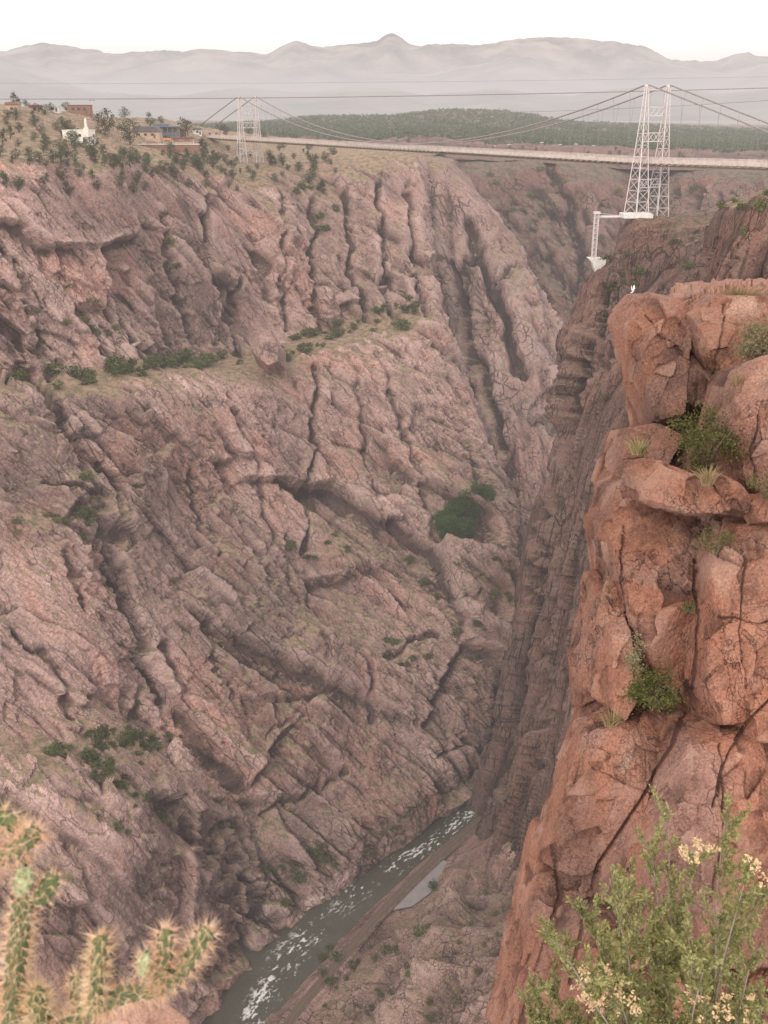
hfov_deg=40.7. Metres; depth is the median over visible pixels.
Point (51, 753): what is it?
shrub
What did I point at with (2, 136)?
pine tree
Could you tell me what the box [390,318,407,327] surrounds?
shrub
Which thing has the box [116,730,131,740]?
shrub
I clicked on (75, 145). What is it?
pinyon tree
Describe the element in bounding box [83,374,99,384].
shrub
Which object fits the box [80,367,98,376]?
shrub
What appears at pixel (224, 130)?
pinyon tree
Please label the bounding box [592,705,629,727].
grass tuft
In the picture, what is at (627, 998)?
bush
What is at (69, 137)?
pinyon tree
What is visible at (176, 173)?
pinyon tree
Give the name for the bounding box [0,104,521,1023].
cliff
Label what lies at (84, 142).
pine tree
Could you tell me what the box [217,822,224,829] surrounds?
shrub
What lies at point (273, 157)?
pinyon tree
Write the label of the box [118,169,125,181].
pine tree
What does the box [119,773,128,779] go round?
shrub
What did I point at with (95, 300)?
shrub
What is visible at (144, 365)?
shrub
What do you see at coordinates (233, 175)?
pinyon tree
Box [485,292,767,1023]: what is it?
cliff
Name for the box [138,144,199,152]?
terrace
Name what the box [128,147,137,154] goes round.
pinyon tree
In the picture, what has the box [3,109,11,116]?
pinyon tree
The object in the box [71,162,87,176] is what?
pinyon tree
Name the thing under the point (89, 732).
shrub
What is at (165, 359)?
shrub
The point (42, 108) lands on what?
pinyon tree
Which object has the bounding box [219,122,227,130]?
pinyon tree
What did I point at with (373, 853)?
shrub
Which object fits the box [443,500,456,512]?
grove tree
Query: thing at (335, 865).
shrub
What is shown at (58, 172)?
pinyon tree
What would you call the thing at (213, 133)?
ticket house
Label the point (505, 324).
cliff
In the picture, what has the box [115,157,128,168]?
pinyon tree
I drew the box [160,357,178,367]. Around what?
shrub
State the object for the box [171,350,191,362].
shrub
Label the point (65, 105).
pinyon tree
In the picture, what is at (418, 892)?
gravel siding
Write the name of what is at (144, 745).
shrub
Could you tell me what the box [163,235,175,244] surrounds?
shrub
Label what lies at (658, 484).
boulder
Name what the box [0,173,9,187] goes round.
pine tree
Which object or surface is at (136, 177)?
pinyon tree
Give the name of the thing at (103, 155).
pine tree
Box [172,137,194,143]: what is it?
food stall
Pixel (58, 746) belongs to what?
shrub
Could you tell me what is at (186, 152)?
pine tree
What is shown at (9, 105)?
cabin
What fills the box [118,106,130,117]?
pinyon tree
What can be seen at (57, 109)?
shed
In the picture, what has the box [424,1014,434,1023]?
shrub
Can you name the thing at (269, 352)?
boulder
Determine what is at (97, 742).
shrub
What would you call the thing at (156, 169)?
pinyon tree
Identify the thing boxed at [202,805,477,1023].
river
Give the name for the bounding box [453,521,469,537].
grove tree
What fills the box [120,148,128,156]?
pinyon tree
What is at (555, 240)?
cliff
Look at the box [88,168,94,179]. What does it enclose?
pine tree
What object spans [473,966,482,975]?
shrub
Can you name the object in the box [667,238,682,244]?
shrub
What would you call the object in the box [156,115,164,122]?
pinyon tree
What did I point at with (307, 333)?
shrub
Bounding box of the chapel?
[61,118,95,144]
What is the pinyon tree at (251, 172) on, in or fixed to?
on the cliff at (214, 622)
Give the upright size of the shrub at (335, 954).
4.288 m
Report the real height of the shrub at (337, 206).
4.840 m
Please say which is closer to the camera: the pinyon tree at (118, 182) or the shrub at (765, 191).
the shrub at (765, 191)
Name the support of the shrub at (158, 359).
on the cliff at (214, 622)
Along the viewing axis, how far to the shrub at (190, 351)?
526.32 m
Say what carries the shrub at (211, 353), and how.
on the cliff at (214, 622)
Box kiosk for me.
[192,128,201,136]
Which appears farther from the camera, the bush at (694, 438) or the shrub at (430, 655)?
the shrub at (430, 655)
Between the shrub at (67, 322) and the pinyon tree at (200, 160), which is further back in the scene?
the pinyon tree at (200, 160)
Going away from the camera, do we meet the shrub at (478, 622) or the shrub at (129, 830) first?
the shrub at (129, 830)
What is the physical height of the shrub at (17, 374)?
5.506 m
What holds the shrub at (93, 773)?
on the cliff at (214, 622)
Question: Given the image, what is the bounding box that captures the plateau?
[188,111,767,169]
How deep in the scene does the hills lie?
7861.86 m
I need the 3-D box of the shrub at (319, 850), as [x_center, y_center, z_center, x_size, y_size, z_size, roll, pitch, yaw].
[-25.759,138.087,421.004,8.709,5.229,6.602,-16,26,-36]
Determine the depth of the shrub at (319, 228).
620.15 m
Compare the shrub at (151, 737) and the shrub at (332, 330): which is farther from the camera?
the shrub at (332, 330)
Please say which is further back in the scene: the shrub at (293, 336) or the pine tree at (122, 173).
the shrub at (293, 336)
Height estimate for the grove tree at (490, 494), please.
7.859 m
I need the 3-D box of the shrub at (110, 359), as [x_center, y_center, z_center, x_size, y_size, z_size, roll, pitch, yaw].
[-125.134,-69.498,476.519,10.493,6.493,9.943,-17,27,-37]
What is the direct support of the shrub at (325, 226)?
on the cliff at (214, 622)
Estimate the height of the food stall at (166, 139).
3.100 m
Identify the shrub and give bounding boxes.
[9,368,30,381]
[11,517,21,523]
[11,529,20,534]
[25,307,41,314]
[41,744,57,753]
[42,360,67,374]
[45,750,54,756]
[48,511,59,518]
[51,739,62,753]
[52,380,64,389]
[53,740,64,749]
[53,749,69,757]
[55,517,67,523]
[62,316,71,325]
[63,363,86,378]
[64,743,74,750]
[73,503,91,517]
[77,469,99,481]
[77,746,88,756]
[79,313,87,321]
[79,378,90,384]
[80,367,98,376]
[81,748,99,759]
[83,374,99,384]
[83,727,97,737]
[84,508,99,520]
[85,515,96,525]
[86,296,101,303]
[88,769,97,777]
[89,755,101,762]
[89,759,106,771]
[90,324,103,336]
[91,735,107,748]
[93,731,104,739]
[95,530,103,537]
[95,723,112,735]
[95,767,114,780]
[97,724,112,737]
[97,744,112,751]
[99,759,115,767]
[102,354,122,366]
[102,763,118,772]
[103,755,114,764]
[104,327,112,335]
[104,356,129,368]
[104,363,115,372]
[104,364,125,375]
[106,740,117,748]
[111,323,123,330]
[113,361,131,373]
[113,821,124,831]
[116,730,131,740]
[118,734,133,749]
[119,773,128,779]
[119,781,131,789]
[124,731,136,741]
[125,728,138,736]
[125,828,131,836]
[128,356,136,364]
[128,363,135,371]
[132,367,147,376]
[134,750,143,755]
[136,362,149,368]
[138,741,148,747]
[139,729,151,739]
[143,354,163,366]
[143,355,156,366]
[144,743,156,752]
[145,732,158,743]
[148,740,162,750]
[149,361,158,368]
[157,812,167,821]
[158,810,169,821]
[159,351,171,364]
[159,358,170,367]
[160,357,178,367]
[161,731,172,738]
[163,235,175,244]
[163,263,170,270]
[171,263,182,268]
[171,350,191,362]
[174,355,182,363]
[177,348,195,359]
[182,363,193,367]
[191,360,205,369]
[197,352,218,364]
[198,360,211,367]
[199,352,217,362]
[216,349,228,358]
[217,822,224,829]
[261,863,273,875]
[278,864,286,870]
[280,897,291,906]
[284,543,292,550]
[286,352,291,360]
[286,540,296,547]
[287,334,296,339]
[287,861,299,866]
[289,867,299,873]
[291,870,305,883]
[296,341,313,353]
[301,553,311,560]
[303,327,315,337]
[308,847,320,857]
[309,328,321,335]
[310,221,316,230]
[311,844,328,857]
[314,210,323,218]
[315,224,324,230]
[315,854,327,866]
[317,953,328,961]
[318,968,326,976]
[320,851,333,861]
[320,976,337,986]
[323,224,331,231]
[323,334,334,339]
[325,943,333,951]
[327,327,344,337]
[327,950,343,962]
[330,204,340,211]
[330,862,337,869]
[331,319,339,327]
[336,326,345,335]
[347,959,356,970]
[349,322,357,329]
[363,844,371,854]
[367,849,376,857]
[367,1004,374,1010]
[369,952,379,962]
[370,306,380,313]
[373,983,384,998]
[379,302,390,312]
[379,943,392,953]
[388,637,399,644]
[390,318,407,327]
[393,304,407,312]
[395,320,410,329]
[402,659,409,667]
[403,304,419,314]
[404,294,414,301]
[404,555,415,563]
[408,654,416,660]
[410,301,421,307]
[411,924,427,938]
[417,577,429,585]
[424,653,432,659]
[424,997,431,1005]
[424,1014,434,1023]
[434,592,442,600]
[448,994,461,1004]
[451,626,463,636]
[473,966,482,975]
[474,620,482,626]
[474,653,482,659]
[481,887,488,895]
[490,588,501,597]
[492,554,501,562]
[505,592,512,603]
[507,206,517,210]
[526,191,536,197]
[534,166,545,170]
[594,234,605,240]
[598,254,613,264]
[606,283,619,289]
[634,267,646,275]
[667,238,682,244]
[688,184,698,190]
[715,201,727,208]
[726,198,739,202]
[734,201,746,209]
[738,226,748,234]
[750,198,767,210]
[761,187,767,194]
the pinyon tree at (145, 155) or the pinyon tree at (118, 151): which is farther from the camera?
the pinyon tree at (145, 155)
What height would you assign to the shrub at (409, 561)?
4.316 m
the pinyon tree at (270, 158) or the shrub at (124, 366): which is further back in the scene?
the pinyon tree at (270, 158)
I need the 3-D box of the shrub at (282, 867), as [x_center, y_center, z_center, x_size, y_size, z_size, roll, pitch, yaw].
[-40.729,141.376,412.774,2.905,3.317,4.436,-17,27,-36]
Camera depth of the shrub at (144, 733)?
381.08 m
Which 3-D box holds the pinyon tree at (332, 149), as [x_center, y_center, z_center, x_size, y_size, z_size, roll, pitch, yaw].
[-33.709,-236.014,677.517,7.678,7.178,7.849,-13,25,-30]
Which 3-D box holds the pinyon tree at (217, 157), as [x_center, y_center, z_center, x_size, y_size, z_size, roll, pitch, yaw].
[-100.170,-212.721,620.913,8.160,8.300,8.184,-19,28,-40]
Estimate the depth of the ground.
6000.73 m
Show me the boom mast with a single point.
(596, 264)
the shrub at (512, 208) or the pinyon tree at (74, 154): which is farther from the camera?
the shrub at (512, 208)
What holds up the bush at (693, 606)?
on the cliff at (646, 576)
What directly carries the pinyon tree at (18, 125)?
on the cliff at (214, 622)
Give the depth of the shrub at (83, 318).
467.83 m
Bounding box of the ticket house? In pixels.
[203,131,222,138]
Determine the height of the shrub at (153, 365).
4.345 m
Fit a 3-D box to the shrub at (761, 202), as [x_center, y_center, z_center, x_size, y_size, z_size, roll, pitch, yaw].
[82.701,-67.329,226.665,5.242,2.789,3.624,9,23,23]
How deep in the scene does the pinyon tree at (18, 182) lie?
445.46 m
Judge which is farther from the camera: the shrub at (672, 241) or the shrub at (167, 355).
the shrub at (167, 355)
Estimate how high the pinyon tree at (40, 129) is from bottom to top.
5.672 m
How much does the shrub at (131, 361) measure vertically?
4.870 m
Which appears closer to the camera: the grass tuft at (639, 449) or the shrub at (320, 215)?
the grass tuft at (639, 449)
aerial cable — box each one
[95,87,767,98]
[475,100,767,112]
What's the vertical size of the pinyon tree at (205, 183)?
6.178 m
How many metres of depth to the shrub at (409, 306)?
603.26 m
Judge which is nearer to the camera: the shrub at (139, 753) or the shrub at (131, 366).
the shrub at (139, 753)
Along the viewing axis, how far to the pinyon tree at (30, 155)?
462.06 m
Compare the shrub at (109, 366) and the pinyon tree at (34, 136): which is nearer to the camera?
the shrub at (109, 366)
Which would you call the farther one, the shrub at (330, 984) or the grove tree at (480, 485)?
the grove tree at (480, 485)
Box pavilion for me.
[152,124,179,139]
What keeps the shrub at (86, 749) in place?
on the cliff at (214, 622)
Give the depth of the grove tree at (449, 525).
515.65 m
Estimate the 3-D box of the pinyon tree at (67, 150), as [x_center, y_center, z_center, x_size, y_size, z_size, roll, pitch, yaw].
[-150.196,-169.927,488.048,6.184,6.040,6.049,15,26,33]
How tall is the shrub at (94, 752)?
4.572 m
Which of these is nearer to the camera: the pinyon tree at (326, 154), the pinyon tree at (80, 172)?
the pinyon tree at (80, 172)
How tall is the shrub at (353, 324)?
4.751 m
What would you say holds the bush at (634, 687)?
on the cliff at (646, 576)
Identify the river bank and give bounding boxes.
[265,820,516,1023]
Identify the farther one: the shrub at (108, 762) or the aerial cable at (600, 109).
the aerial cable at (600, 109)
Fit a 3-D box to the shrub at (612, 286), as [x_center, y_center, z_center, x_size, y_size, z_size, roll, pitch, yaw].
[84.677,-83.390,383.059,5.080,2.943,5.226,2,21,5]
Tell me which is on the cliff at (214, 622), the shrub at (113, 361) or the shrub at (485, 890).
the shrub at (113, 361)
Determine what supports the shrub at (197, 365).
on the cliff at (214, 622)
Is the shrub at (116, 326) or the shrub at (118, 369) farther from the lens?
the shrub at (116, 326)
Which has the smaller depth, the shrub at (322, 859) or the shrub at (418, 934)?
the shrub at (418, 934)
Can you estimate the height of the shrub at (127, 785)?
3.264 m
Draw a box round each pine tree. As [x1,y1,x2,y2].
[0,130,7,144]
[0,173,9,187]
[4,123,14,138]
[10,92,17,101]
[55,149,65,167]
[81,135,88,150]
[84,141,98,157]
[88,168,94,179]
[100,153,107,166]
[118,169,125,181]
[127,158,133,167]
[183,148,189,157]
[197,134,210,155]
[318,180,326,193]
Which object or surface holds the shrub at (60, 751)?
on the cliff at (214, 622)
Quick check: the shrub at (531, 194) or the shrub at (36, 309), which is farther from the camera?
the shrub at (531, 194)
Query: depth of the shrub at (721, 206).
238.93 m
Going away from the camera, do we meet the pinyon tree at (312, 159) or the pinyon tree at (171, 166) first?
the pinyon tree at (171, 166)
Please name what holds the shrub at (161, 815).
on the cliff at (214, 622)
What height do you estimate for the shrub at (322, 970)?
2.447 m
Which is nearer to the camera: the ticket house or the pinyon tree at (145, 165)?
the pinyon tree at (145, 165)
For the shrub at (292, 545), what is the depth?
494.19 m
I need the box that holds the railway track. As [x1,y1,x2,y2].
[285,816,480,1023]
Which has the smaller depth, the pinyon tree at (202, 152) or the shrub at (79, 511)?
the shrub at (79, 511)
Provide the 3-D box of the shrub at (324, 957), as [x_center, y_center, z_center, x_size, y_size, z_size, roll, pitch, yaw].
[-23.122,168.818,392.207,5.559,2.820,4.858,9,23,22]
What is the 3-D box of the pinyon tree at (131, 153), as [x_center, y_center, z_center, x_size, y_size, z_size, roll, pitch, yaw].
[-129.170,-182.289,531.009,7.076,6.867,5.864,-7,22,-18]
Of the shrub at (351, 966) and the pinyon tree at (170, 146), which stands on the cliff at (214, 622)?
the pinyon tree at (170, 146)
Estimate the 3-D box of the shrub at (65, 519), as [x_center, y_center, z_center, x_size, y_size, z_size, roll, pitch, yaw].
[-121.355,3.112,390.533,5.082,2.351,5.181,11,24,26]
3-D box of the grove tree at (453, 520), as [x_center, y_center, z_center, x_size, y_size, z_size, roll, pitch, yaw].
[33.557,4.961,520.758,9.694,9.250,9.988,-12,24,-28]
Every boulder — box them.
[96,997,189,1023]
[247,329,285,373]
[619,458,724,516]
[701,470,751,517]
[743,491,767,524]
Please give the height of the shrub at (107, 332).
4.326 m
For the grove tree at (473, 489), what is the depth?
537.25 m
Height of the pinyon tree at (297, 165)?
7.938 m
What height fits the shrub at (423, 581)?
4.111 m
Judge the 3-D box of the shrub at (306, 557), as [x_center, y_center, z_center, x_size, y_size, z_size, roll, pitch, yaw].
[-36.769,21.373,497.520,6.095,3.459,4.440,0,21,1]
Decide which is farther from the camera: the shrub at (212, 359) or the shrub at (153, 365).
the shrub at (212, 359)
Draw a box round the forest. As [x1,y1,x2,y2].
[191,107,767,151]
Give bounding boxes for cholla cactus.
[0,795,227,1023]
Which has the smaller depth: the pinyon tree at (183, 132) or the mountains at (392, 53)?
the pinyon tree at (183, 132)
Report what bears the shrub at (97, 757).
on the cliff at (214, 622)
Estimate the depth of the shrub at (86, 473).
406.02 m
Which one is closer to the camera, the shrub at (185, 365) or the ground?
the shrub at (185, 365)
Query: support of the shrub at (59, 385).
on the cliff at (214, 622)
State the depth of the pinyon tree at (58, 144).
498.87 m
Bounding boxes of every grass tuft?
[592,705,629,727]
[625,434,653,455]
[689,463,725,485]
[721,283,767,295]
[727,369,749,387]
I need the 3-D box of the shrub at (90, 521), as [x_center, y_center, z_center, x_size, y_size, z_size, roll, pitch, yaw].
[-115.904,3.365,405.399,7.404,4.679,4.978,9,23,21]
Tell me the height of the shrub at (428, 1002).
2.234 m
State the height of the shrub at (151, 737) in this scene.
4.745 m
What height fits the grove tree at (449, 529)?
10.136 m
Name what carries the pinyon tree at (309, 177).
on the cliff at (214, 622)
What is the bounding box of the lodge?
[67,105,92,116]
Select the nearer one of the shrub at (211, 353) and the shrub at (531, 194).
the shrub at (211, 353)
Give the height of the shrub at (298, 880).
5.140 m
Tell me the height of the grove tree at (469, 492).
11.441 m
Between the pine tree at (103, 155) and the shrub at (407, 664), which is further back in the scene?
the pine tree at (103, 155)
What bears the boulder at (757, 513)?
on the cliff at (646, 576)
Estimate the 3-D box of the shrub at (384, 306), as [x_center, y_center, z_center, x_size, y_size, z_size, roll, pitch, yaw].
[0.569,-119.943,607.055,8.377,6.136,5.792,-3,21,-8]
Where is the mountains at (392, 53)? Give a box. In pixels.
[0,33,767,76]
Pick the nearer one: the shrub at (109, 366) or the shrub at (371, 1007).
the shrub at (371, 1007)
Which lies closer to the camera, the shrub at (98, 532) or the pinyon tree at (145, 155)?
the shrub at (98, 532)
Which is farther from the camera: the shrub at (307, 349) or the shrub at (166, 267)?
the shrub at (307, 349)
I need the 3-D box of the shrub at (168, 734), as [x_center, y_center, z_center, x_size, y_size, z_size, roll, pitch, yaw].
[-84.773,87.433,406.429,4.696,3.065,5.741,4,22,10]
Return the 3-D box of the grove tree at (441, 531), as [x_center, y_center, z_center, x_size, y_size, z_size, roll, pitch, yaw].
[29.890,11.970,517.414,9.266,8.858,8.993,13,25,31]
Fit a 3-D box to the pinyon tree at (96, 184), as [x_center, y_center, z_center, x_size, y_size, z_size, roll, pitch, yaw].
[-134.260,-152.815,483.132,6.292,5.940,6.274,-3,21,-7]
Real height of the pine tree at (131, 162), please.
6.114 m
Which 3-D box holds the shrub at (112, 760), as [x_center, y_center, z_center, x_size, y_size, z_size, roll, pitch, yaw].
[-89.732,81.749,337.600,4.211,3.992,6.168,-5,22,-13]
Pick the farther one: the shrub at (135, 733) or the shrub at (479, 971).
the shrub at (135, 733)
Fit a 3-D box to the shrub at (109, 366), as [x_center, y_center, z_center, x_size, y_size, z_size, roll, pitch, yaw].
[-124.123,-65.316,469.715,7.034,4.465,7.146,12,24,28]
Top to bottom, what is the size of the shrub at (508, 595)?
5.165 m
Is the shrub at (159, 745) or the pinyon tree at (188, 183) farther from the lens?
the pinyon tree at (188, 183)
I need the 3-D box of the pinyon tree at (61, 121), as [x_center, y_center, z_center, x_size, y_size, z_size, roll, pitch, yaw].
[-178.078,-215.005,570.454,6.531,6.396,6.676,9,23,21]
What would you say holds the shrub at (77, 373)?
on the cliff at (214, 622)
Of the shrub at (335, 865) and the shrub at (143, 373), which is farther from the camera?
the shrub at (143, 373)
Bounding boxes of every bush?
[516,784,767,1023]
[617,660,694,714]
[619,630,646,676]
[652,395,749,474]
[682,601,695,617]
[691,520,736,555]
[727,315,767,361]
[746,469,767,499]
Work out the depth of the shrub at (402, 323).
587.91 m
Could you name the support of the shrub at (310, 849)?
on the cliff at (214, 622)
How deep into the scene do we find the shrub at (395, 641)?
479.23 m
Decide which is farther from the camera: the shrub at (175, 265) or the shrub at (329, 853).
the shrub at (175, 265)
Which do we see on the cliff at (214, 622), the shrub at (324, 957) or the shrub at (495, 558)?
the shrub at (495, 558)
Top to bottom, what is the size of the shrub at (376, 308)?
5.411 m
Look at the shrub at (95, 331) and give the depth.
477.76 m
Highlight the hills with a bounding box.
[0,61,767,120]
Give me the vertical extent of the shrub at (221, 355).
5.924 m
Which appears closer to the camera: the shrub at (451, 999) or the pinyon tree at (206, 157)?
the shrub at (451, 999)
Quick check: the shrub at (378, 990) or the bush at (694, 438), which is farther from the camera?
the shrub at (378, 990)
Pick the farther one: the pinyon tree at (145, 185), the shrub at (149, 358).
the pinyon tree at (145, 185)
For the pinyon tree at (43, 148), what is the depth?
490.98 m
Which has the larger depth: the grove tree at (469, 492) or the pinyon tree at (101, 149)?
the grove tree at (469, 492)
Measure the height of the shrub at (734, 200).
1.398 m
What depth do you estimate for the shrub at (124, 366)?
474.12 m
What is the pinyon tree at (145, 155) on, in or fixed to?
on the cliff at (214, 622)
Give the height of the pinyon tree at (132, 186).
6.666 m
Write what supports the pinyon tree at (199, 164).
on the cliff at (214, 622)
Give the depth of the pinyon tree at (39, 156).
467.15 m
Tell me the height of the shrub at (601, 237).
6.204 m
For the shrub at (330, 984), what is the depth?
375.42 m
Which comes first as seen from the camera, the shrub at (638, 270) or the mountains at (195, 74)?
the shrub at (638, 270)
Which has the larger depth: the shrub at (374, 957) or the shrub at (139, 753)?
the shrub at (374, 957)
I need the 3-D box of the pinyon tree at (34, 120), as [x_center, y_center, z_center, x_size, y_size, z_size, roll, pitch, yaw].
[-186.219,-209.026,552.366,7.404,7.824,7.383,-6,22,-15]
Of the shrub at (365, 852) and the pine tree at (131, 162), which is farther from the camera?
the pine tree at (131, 162)
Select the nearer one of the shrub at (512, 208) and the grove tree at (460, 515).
the grove tree at (460, 515)
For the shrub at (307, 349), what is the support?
on the cliff at (214, 622)
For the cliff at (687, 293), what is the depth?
30.02 m
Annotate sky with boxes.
[0,0,767,61]
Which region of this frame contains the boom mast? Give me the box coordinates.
[587,211,621,271]
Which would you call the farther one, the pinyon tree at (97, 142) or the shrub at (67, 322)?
the pinyon tree at (97, 142)
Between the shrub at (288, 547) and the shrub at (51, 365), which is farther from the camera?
the shrub at (288, 547)
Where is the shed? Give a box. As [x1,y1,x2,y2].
[47,106,61,112]
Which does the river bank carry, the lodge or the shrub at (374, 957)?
the shrub at (374, 957)
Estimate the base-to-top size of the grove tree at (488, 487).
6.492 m
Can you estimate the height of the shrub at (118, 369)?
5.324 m
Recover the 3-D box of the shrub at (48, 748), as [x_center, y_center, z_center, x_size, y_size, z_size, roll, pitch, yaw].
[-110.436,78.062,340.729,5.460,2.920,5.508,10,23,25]
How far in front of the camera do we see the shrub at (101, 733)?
361.73 m
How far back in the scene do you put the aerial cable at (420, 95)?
526.62 m
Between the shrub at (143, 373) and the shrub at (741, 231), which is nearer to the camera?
the shrub at (741, 231)
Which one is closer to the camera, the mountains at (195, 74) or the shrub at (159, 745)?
the shrub at (159, 745)
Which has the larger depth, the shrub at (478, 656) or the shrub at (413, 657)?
the shrub at (478, 656)
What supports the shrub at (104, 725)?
on the cliff at (214, 622)
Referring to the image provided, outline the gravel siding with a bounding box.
[393,860,446,909]
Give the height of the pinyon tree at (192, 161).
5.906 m
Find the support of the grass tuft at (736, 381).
on the cliff at (646, 576)
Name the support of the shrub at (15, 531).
on the cliff at (214, 622)
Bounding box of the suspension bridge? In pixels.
[199,83,767,217]
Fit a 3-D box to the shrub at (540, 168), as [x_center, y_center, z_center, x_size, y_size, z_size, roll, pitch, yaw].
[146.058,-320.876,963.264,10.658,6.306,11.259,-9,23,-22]
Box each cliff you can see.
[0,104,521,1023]
[424,155,562,726]
[455,154,767,323]
[465,210,716,888]
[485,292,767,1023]
[527,278,767,1023]
[691,188,767,282]
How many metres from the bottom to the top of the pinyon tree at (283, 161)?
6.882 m
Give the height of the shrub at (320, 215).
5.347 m
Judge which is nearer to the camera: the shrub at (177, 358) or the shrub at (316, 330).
the shrub at (177, 358)
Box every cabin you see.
[4,102,21,114]
[28,105,42,113]
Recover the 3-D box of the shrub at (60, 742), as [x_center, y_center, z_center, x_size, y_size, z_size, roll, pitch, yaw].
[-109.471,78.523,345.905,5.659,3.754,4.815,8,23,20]
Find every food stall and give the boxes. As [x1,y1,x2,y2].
[145,139,159,143]
[163,138,171,143]
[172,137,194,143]
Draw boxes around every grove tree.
[427,517,443,532]
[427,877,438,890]
[435,510,449,518]
[435,529,449,541]
[439,523,456,533]
[441,525,457,538]
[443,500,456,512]
[444,514,459,528]
[449,509,462,518]
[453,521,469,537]
[455,488,473,504]
[467,523,477,538]
[469,485,479,494]
[472,480,484,492]
[473,507,483,515]
[477,483,489,495]
[478,486,490,498]
[483,489,497,500]
[485,483,497,493]
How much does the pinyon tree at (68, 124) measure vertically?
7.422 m
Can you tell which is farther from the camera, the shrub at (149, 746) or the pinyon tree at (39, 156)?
the pinyon tree at (39, 156)
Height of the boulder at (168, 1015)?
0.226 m
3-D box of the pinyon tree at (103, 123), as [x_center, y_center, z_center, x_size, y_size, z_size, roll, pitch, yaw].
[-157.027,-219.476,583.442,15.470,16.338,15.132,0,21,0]
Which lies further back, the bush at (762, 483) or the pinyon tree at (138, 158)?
the pinyon tree at (138, 158)
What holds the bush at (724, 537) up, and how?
on the cliff at (646, 576)
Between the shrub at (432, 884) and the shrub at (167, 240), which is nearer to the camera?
the shrub at (432, 884)
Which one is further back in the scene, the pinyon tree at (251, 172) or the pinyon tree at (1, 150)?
the pinyon tree at (251, 172)
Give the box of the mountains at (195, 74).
[0,55,767,95]
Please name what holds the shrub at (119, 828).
on the cliff at (214, 622)
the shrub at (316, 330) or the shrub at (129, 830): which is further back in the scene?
the shrub at (316, 330)
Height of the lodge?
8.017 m
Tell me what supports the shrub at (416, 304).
on the cliff at (214, 622)
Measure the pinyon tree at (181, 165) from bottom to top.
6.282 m
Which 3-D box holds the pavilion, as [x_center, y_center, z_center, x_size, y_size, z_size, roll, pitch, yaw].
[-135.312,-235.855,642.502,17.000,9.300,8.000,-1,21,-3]
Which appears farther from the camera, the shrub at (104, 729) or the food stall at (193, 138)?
the food stall at (193, 138)
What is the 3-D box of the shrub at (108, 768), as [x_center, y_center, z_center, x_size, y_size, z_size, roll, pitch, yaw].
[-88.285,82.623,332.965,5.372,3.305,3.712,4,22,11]
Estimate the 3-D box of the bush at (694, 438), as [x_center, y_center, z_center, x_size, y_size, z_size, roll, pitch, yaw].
[7.949,-1.833,25.655,2.404,2.015,2.269,0,21,0]
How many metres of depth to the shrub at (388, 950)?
382.84 m
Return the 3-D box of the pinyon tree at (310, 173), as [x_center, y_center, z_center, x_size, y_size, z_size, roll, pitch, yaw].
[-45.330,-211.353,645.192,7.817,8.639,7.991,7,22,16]
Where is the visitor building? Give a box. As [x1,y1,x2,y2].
[131,126,162,142]
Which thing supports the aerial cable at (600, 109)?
on the suspension bridge
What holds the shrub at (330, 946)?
on the river bank
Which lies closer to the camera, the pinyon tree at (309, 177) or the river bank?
the river bank
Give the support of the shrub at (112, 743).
on the cliff at (214, 622)
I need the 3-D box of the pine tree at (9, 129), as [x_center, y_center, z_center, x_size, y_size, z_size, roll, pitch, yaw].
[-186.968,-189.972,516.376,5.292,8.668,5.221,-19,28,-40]
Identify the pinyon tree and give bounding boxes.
[0,144,6,156]
[2,116,9,123]
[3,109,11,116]
[8,174,25,190]
[9,105,21,119]
[9,148,21,159]
[11,120,23,132]
[14,138,22,146]
[22,150,37,161]
[23,146,32,153]
[28,114,39,126]
[30,132,38,140]
[33,151,46,162]
[35,125,45,134]
[38,133,53,148]
[39,104,48,113]
[39,142,47,152]
[46,102,54,110]
[46,146,61,163]
[49,138,63,152]
[54,116,66,126]
[55,166,69,179]
[61,102,69,110]
[61,145,71,155]
[62,119,71,129]
[62,180,77,195]
[63,130,77,145]
[68,137,81,150]
[69,150,80,158]
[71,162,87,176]
[86,149,102,162]
[87,134,98,146]
[89,107,119,135]
[91,178,100,189]
[98,144,108,153]
[105,152,119,168]
[112,118,142,144]
[114,176,123,185]
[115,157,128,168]
[117,145,126,155]
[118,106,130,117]
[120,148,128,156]
[126,151,135,159]
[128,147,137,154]
[129,182,139,193]
[131,172,140,183]
[134,150,143,162]
[142,153,153,162]
[142,160,151,172]
[142,180,151,189]
[152,165,160,172]
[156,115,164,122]
[157,160,170,171]
[164,140,174,152]
[167,160,177,170]
[168,152,184,164]
[169,168,180,177]
[177,116,195,139]
[180,161,186,170]
[183,178,194,187]
[189,157,195,165]
[193,155,205,167]
[195,161,206,171]
[199,148,207,158]
[201,178,213,187]
[203,153,211,163]
[209,155,216,164]
[212,150,221,163]
[216,164,223,173]
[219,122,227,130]
[222,126,229,134]
[227,169,236,178]
[248,169,256,178]
[265,153,274,164]
[266,155,275,164]
[269,173,279,182]
[277,157,285,165]
[292,159,302,170]
[304,171,314,183]
[307,166,317,178]
[308,155,318,162]
[319,151,332,160]
[326,147,337,154]
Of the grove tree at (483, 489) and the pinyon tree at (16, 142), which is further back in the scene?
the grove tree at (483, 489)
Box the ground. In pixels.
[177,121,767,124]
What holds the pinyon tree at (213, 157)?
on the cliff at (214, 622)
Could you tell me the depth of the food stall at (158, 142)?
596.74 m
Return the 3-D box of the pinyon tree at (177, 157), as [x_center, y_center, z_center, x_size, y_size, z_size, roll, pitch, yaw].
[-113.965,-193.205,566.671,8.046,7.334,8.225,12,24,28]
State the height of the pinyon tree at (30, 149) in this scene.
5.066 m

